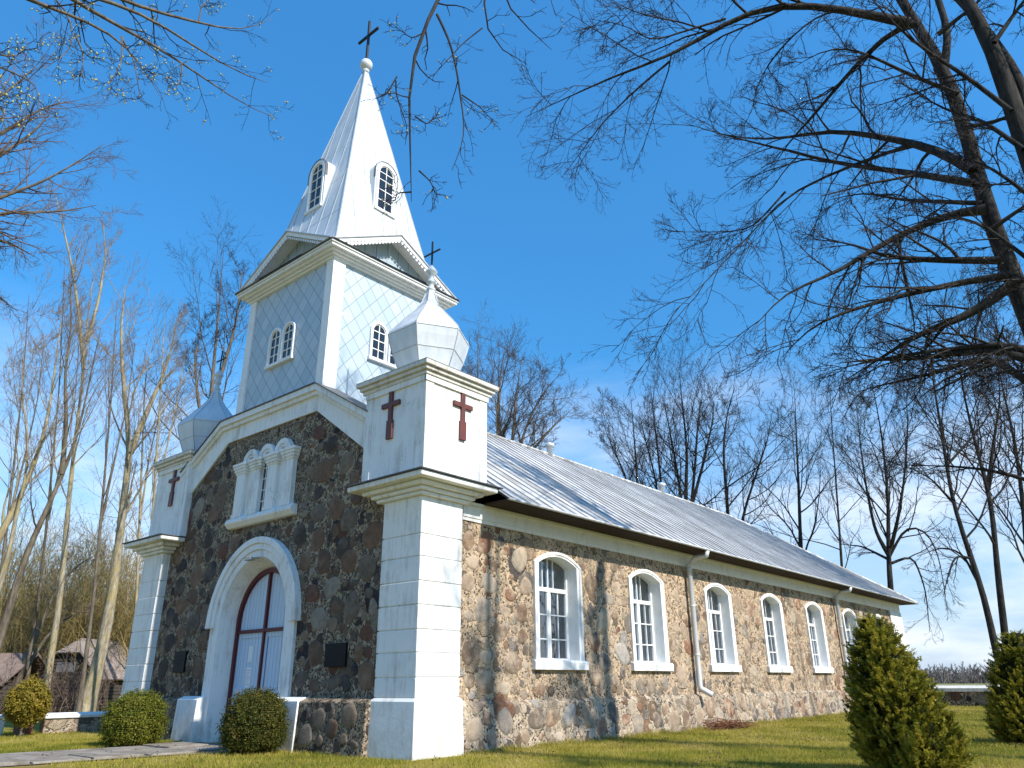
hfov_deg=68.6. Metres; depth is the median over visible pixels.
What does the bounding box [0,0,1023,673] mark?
sky
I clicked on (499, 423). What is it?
bare tree
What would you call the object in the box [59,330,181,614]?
bare tree
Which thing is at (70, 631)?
thicket
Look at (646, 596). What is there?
window
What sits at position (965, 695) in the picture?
boundary wall
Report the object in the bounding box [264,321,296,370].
tower window
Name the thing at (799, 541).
bare tree
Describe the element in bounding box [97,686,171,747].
box bush
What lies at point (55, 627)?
bare tree
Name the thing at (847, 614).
window
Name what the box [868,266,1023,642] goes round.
bare tree
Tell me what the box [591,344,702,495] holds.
bare tree
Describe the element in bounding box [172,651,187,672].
wall plaque
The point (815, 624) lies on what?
window
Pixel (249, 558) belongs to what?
wall lamp
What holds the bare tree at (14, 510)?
on the lawn at (7, 726)
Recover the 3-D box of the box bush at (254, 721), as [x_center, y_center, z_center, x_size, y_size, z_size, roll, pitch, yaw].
[-5.299,6.967,15.481,1.538,1.407,1.516,-18,-28,37]
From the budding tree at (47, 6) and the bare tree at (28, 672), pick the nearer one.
the budding tree at (47, 6)
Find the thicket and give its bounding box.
[0,475,151,693]
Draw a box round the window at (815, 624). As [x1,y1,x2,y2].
[804,602,833,672]
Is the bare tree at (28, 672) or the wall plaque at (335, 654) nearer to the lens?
the wall plaque at (335, 654)
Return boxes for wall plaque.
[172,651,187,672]
[324,642,347,666]
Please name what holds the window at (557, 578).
in the church
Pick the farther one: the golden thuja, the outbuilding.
the outbuilding
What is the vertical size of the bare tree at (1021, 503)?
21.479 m
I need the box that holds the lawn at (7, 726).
[0,706,1023,767]
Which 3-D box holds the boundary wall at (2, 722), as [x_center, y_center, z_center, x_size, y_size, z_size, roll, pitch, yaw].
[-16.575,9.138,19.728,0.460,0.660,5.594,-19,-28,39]
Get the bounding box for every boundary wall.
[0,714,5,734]
[38,711,106,733]
[931,685,999,706]
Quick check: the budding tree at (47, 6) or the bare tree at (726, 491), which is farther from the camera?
the bare tree at (726, 491)
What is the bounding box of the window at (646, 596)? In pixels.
[627,569,673,670]
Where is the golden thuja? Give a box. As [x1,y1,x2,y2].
[0,673,53,737]
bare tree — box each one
[0,17,141,323]
[0,224,170,679]
[0,258,64,570]
[0,265,140,652]
[0,290,106,591]
[7,541,113,715]
[29,179,149,691]
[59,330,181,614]
[67,227,212,711]
[75,252,160,711]
[118,196,262,449]
[137,271,210,523]
[456,299,570,449]
[463,318,608,449]
[587,386,700,493]
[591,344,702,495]
[629,318,755,518]
[640,343,817,523]
[714,344,904,567]
[733,354,849,549]
[811,335,975,645]
[847,213,1023,659]
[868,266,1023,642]
[917,290,1023,562]
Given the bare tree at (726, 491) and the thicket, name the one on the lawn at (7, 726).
the bare tree at (726, 491)
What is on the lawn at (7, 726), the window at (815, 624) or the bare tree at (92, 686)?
the bare tree at (92, 686)
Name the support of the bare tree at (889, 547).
on the lawn at (7, 726)
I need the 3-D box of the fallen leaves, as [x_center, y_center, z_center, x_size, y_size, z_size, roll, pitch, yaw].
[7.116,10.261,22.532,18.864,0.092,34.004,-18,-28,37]
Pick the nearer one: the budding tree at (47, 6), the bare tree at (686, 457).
the budding tree at (47, 6)
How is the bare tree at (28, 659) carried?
on the lawn at (7, 726)
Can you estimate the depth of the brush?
37.23 m
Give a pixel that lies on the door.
(261, 614)
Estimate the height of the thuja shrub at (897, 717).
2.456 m
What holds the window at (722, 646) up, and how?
in the church
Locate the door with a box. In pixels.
[223,568,284,739]
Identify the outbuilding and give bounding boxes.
[0,653,54,713]
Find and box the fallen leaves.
[17,709,1021,767]
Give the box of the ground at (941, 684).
[929,682,998,685]
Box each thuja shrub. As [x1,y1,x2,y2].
[839,610,979,767]
[981,629,1023,743]
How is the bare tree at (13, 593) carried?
on the lawn at (7, 726)
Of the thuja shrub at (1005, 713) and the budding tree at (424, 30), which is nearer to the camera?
the budding tree at (424, 30)
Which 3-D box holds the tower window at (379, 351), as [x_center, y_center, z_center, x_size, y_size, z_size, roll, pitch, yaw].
[-3.568,-1.094,21.502,0.130,1.230,1.330,-18,-28,37]
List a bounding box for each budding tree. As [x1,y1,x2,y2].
[0,0,293,140]
[361,0,579,214]
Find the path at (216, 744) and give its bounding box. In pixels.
[0,742,228,766]
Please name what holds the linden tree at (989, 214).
on the lawn at (7, 726)
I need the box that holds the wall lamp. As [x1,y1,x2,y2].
[244,557,258,560]
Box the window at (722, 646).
[703,583,741,671]
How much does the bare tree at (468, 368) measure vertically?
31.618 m
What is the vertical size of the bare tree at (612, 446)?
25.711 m
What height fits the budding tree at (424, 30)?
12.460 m
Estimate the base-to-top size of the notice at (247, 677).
0.520 m
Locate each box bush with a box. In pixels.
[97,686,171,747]
[215,686,292,755]
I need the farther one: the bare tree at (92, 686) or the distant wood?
the distant wood
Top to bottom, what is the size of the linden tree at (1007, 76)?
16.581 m
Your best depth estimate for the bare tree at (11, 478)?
38.46 m
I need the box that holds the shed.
[49,638,127,712]
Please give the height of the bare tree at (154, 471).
21.386 m
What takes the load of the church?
on the lawn at (7, 726)
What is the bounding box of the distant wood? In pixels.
[918,662,991,683]
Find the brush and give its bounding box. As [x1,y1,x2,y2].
[0,641,123,712]
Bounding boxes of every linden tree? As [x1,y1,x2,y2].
[495,0,1023,516]
[804,0,1023,403]
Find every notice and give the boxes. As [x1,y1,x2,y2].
[244,667,251,687]
[247,646,253,661]
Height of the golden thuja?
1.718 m
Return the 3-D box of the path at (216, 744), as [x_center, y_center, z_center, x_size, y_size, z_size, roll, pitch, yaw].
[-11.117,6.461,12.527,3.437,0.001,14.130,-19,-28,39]
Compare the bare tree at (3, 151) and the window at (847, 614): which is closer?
the bare tree at (3, 151)
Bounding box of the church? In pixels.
[121,20,918,760]
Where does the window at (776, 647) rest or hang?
in the church
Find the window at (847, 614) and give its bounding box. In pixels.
[842,608,858,664]
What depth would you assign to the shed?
40.35 m
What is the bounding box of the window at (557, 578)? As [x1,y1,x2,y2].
[532,552,588,669]
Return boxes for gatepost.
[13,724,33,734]
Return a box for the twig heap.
[697,713,757,730]
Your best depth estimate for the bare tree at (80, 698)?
36.80 m
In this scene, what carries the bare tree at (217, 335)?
on the lawn at (7, 726)
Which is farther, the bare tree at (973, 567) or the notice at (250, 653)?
the bare tree at (973, 567)
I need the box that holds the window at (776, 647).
[759,593,792,672]
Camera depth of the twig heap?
21.69 m
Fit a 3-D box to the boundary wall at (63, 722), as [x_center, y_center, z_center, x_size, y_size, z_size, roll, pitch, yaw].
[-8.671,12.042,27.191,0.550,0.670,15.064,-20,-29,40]
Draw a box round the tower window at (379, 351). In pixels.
[367,322,396,368]

